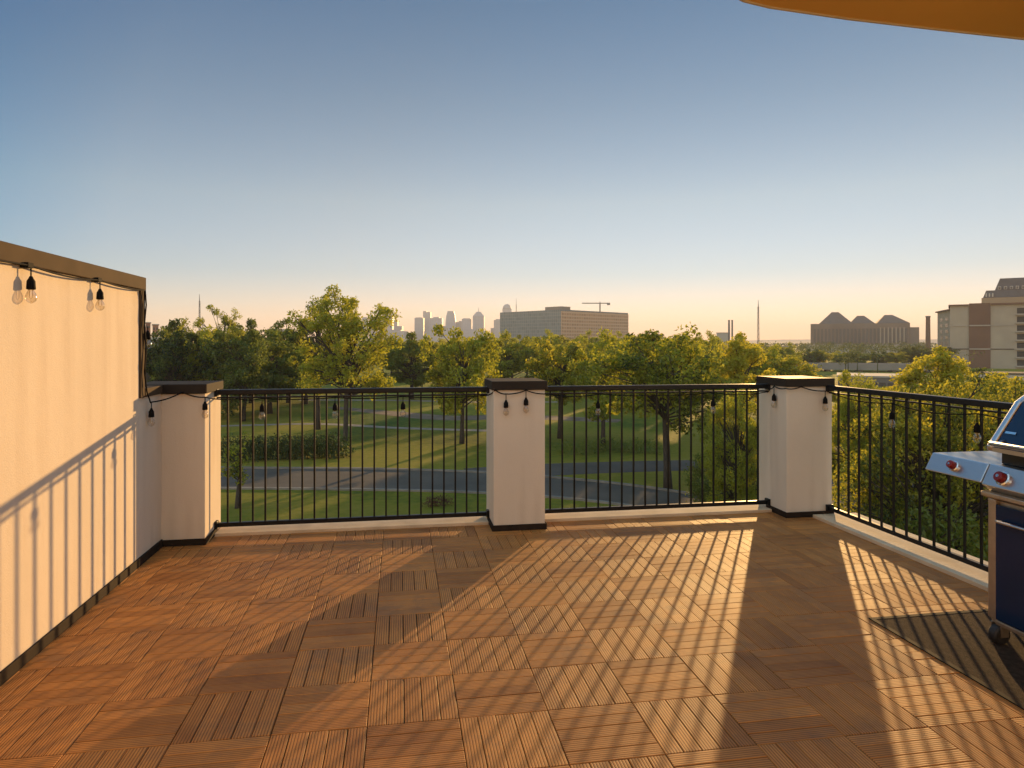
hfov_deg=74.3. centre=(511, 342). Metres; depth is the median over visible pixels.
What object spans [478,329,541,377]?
tree
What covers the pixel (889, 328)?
window
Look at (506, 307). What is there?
skyscraper
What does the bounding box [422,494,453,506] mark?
shrub
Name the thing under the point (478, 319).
skyscraper
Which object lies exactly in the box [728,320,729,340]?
smoke stack
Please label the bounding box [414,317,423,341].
skyscraper
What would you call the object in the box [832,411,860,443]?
tree
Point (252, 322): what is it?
tree
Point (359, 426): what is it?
footpath
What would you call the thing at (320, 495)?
ground
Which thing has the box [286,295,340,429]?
tree
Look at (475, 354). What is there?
tree
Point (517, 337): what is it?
tree
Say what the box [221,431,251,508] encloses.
young tree
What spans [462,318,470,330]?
skyscraper
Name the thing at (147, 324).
brick building
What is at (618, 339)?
tree
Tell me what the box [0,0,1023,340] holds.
sky
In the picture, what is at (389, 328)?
skyscraper
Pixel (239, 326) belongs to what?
tree
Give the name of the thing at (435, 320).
skyscraper
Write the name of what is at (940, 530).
bush
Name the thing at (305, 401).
tree
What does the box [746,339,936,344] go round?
hills
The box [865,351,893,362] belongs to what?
tree
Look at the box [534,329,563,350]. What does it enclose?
tree
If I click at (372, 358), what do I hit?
tree
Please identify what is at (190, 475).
stucco pillar
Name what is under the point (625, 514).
kerb
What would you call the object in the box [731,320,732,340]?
smoke stack
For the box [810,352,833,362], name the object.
tree
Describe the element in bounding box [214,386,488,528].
metal railing
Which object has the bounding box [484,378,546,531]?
stucco pillar
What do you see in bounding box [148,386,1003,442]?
string light
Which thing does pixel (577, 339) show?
tree
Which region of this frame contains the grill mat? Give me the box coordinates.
[868,609,1023,709]
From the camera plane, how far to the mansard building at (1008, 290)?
415.11 m
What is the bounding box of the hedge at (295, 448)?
[221,430,355,462]
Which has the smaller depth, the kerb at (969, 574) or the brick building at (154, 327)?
the kerb at (969, 574)
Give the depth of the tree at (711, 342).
101.28 m
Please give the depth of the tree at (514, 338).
253.31 m
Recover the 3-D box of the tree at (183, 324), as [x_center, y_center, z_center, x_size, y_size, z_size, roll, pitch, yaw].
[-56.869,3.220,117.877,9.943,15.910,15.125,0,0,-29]
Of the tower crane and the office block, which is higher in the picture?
the tower crane
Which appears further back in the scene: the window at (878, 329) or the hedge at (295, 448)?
the window at (878, 329)
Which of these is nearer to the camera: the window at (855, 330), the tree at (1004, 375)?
the tree at (1004, 375)
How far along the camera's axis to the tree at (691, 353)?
108.14 m
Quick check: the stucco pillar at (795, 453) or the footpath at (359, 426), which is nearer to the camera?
the stucco pillar at (795, 453)
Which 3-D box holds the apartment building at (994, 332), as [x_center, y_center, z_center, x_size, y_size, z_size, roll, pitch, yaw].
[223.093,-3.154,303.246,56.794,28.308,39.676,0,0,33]
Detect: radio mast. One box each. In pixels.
[199,294,200,330]
[757,301,758,343]
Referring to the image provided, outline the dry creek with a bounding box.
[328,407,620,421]
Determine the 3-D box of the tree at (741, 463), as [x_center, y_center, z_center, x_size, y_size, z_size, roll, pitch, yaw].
[12.629,6.821,37.921,4.740,8.623,5.717,0,0,35]
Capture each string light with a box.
[0,260,151,400]
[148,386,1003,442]
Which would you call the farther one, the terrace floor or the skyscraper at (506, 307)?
the skyscraper at (506, 307)
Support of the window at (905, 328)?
in the gabled building at (837, 328)
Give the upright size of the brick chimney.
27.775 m
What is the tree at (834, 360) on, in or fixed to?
on the ground
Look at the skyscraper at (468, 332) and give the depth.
2880.00 m
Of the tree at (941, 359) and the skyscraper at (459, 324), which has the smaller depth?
the tree at (941, 359)
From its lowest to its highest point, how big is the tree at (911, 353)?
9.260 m
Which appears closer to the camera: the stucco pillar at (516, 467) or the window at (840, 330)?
the stucco pillar at (516, 467)
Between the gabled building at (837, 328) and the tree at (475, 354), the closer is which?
the tree at (475, 354)
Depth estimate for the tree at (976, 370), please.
91.72 m
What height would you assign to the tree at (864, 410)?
9.423 m
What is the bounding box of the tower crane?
[582,303,609,311]
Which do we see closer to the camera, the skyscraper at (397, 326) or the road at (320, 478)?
the road at (320, 478)
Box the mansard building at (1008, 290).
[981,277,1023,302]
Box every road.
[221,469,710,504]
[464,459,909,479]
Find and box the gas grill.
[925,395,1023,643]
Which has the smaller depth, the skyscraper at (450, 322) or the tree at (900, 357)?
the tree at (900, 357)
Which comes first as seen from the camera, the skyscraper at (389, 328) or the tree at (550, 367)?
the tree at (550, 367)
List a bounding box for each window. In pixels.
[817,329,819,342]
[839,329,841,342]
[854,329,856,342]
[873,328,875,342]
[877,328,879,342]
[881,328,883,342]
[885,328,886,342]
[889,328,890,342]
[893,328,894,342]
[897,328,898,342]
[905,328,906,342]
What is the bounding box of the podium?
[806,345,921,353]
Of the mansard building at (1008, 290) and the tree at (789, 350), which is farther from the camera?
the mansard building at (1008, 290)
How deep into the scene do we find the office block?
558.40 m
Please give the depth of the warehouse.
172.16 m
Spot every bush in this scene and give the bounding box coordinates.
[682,451,719,502]
[852,488,902,527]
[895,495,987,561]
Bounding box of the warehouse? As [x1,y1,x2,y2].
[837,372,911,386]
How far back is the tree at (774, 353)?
113.54 m
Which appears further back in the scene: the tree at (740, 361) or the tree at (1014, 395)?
the tree at (740, 361)
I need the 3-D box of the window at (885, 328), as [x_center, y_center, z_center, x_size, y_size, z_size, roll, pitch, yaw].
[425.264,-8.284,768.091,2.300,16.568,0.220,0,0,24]
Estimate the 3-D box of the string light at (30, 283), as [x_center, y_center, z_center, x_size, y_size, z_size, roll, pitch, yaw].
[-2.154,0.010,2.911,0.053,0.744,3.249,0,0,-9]
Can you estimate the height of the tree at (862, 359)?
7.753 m
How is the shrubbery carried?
on the ground
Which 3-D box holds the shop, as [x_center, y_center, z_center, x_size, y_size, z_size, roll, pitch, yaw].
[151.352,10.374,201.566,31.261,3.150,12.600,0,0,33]
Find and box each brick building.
[145,322,150,331]
[152,324,158,336]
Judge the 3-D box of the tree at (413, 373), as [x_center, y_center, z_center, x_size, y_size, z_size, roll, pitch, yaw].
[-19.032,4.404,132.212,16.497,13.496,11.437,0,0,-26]
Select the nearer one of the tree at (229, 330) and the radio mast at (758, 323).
the tree at (229, 330)
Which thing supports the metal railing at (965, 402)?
on the kerb at (969, 574)
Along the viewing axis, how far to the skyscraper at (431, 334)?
2850.00 m
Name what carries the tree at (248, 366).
on the ground
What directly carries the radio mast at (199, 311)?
on the ground
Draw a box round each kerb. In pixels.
[214,516,488,536]
[221,466,689,505]
[545,504,771,521]
[813,513,987,590]
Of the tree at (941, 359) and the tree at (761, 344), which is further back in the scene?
the tree at (761, 344)
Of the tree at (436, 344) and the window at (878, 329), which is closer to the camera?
the tree at (436, 344)
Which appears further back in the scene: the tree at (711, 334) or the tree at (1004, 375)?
the tree at (711, 334)
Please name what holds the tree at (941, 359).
on the ground
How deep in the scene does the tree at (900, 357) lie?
285.05 m
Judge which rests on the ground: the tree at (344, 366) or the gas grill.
the tree at (344, 366)
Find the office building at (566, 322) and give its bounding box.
[500,306,627,343]
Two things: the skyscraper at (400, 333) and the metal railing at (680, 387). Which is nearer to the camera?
the metal railing at (680, 387)
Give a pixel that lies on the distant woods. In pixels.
(858, 348)
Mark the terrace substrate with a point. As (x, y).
(403, 642)
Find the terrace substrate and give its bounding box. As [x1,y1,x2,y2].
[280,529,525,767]
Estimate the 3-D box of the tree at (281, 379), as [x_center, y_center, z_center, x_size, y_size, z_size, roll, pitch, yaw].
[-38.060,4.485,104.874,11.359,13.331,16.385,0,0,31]
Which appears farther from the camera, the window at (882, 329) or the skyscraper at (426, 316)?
the skyscraper at (426, 316)
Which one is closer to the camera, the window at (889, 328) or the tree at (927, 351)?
the tree at (927, 351)
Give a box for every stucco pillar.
[147,381,222,546]
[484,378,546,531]
[756,376,834,517]
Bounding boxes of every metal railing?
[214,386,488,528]
[545,383,770,513]
[826,385,1013,571]
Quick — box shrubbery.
[547,435,670,456]
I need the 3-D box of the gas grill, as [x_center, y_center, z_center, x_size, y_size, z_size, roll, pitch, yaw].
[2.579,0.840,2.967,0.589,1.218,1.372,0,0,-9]
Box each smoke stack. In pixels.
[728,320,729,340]
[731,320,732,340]
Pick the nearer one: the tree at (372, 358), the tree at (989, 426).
the tree at (989, 426)
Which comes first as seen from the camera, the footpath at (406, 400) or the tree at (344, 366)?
the tree at (344, 366)
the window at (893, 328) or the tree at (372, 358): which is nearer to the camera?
the tree at (372, 358)
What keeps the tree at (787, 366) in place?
on the ground
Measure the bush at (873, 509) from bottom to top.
4.549 m
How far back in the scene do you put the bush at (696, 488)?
44.45 m
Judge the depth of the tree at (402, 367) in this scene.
186.13 m
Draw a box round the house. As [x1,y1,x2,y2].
[146,337,159,381]
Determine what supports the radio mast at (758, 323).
on the ground
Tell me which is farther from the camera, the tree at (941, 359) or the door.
the tree at (941, 359)
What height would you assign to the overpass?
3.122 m
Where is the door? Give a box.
[995,504,1023,631]
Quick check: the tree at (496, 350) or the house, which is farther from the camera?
the tree at (496, 350)
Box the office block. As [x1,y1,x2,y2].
[716,332,727,349]
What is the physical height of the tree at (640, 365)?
12.764 m
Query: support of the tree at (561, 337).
on the ground
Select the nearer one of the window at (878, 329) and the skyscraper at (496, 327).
the window at (878, 329)
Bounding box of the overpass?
[796,362,933,371]
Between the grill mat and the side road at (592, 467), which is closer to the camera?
the grill mat
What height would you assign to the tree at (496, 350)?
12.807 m
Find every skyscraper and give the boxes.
[362,317,367,340]
[374,330,407,342]
[384,313,393,330]
[394,320,402,330]
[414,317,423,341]
[423,311,430,331]
[424,330,456,342]
[430,317,442,329]
[445,311,455,331]
[456,321,461,330]
[460,329,484,340]
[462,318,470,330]
[473,308,483,330]
[494,319,499,339]
[502,304,511,311]
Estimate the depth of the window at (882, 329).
769.48 m
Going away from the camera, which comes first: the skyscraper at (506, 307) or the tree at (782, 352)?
the tree at (782, 352)
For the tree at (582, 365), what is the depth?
69.00 m
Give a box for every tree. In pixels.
[146,318,219,381]
[150,324,232,380]
[157,318,204,368]
[193,304,245,409]
[197,330,273,420]
[203,320,247,387]
[211,329,302,413]
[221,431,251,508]
[234,318,269,402]
[271,318,312,402]
[276,332,333,403]
[286,284,403,440]
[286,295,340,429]
[354,338,391,372]
[374,331,441,399]
[379,336,405,382]
[416,323,505,443]
[422,340,438,380]
[462,343,489,373]
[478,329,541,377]
[484,339,508,364]
[503,334,518,342]
[509,335,533,374]
[522,336,562,376]
[524,336,587,438]
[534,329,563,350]
[551,335,574,372]
[558,335,586,353]
[563,326,631,447]
[571,336,607,361]
[579,322,749,488]
[579,329,606,350]
[610,331,627,346]
[615,333,656,403]
[656,341,714,410]
[694,334,746,375]
[696,389,756,501]
[697,329,725,348]
[707,331,778,446]
[740,338,766,353]
[744,346,763,380]
[746,344,816,380]
[756,354,822,376]
[761,343,803,360]
[778,341,802,357]
[798,348,826,362]
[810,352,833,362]
[827,351,847,362]
[832,367,1009,559]
[832,369,889,512]
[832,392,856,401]
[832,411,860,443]
[835,351,871,362]
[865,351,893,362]
[876,345,993,429]
[884,351,910,362]
[897,347,928,362]
[909,346,931,361]
[923,346,958,355]
[950,367,1011,396]
[958,376,1023,528]
[971,371,1023,419]
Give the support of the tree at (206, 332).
on the ground
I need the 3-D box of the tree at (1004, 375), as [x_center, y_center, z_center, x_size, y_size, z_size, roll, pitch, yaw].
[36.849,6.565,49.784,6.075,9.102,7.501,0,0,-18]
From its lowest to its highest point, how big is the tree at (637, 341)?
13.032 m
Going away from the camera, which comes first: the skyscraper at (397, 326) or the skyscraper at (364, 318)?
the skyscraper at (364, 318)
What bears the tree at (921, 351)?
on the ground
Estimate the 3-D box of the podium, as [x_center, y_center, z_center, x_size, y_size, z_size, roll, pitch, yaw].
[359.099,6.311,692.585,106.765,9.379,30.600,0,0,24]
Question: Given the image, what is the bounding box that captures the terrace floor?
[0,512,1023,767]
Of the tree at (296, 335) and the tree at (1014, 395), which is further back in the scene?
the tree at (296, 335)
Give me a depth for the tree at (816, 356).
276.51 m
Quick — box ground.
[221,345,1023,544]
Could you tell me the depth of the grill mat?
3.23 m
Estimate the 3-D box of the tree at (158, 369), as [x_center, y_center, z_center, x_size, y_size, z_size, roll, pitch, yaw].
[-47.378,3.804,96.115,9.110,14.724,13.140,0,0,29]
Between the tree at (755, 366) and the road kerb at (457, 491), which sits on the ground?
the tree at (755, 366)
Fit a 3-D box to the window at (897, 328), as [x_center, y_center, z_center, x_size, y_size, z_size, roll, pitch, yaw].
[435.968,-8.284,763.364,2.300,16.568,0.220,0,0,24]
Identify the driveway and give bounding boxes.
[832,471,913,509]
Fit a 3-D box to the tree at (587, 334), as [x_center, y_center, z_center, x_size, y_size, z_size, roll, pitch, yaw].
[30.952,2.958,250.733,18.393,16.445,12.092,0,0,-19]
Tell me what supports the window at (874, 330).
in the gabled building at (837, 328)
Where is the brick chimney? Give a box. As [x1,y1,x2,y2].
[925,316,930,360]
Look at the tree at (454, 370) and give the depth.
73.12 m
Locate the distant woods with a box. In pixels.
[323,340,984,372]
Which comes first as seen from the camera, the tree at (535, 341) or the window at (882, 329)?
the tree at (535, 341)
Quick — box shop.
[964,371,1023,380]
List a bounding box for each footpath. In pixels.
[221,423,486,431]
[298,399,557,402]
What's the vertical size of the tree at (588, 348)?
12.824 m
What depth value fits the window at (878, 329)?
771.17 m
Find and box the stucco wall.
[0,241,162,685]
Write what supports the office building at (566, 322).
on the ground
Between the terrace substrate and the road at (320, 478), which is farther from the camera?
the road at (320, 478)
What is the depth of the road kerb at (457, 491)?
50.71 m
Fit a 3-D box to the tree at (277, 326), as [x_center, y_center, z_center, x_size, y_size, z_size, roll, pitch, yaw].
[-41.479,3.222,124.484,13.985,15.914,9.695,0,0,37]
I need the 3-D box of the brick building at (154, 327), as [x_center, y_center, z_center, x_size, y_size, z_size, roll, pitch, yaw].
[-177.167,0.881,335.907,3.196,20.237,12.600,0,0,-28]
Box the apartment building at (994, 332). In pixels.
[935,302,1023,368]
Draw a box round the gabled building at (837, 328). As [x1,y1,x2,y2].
[811,312,918,344]

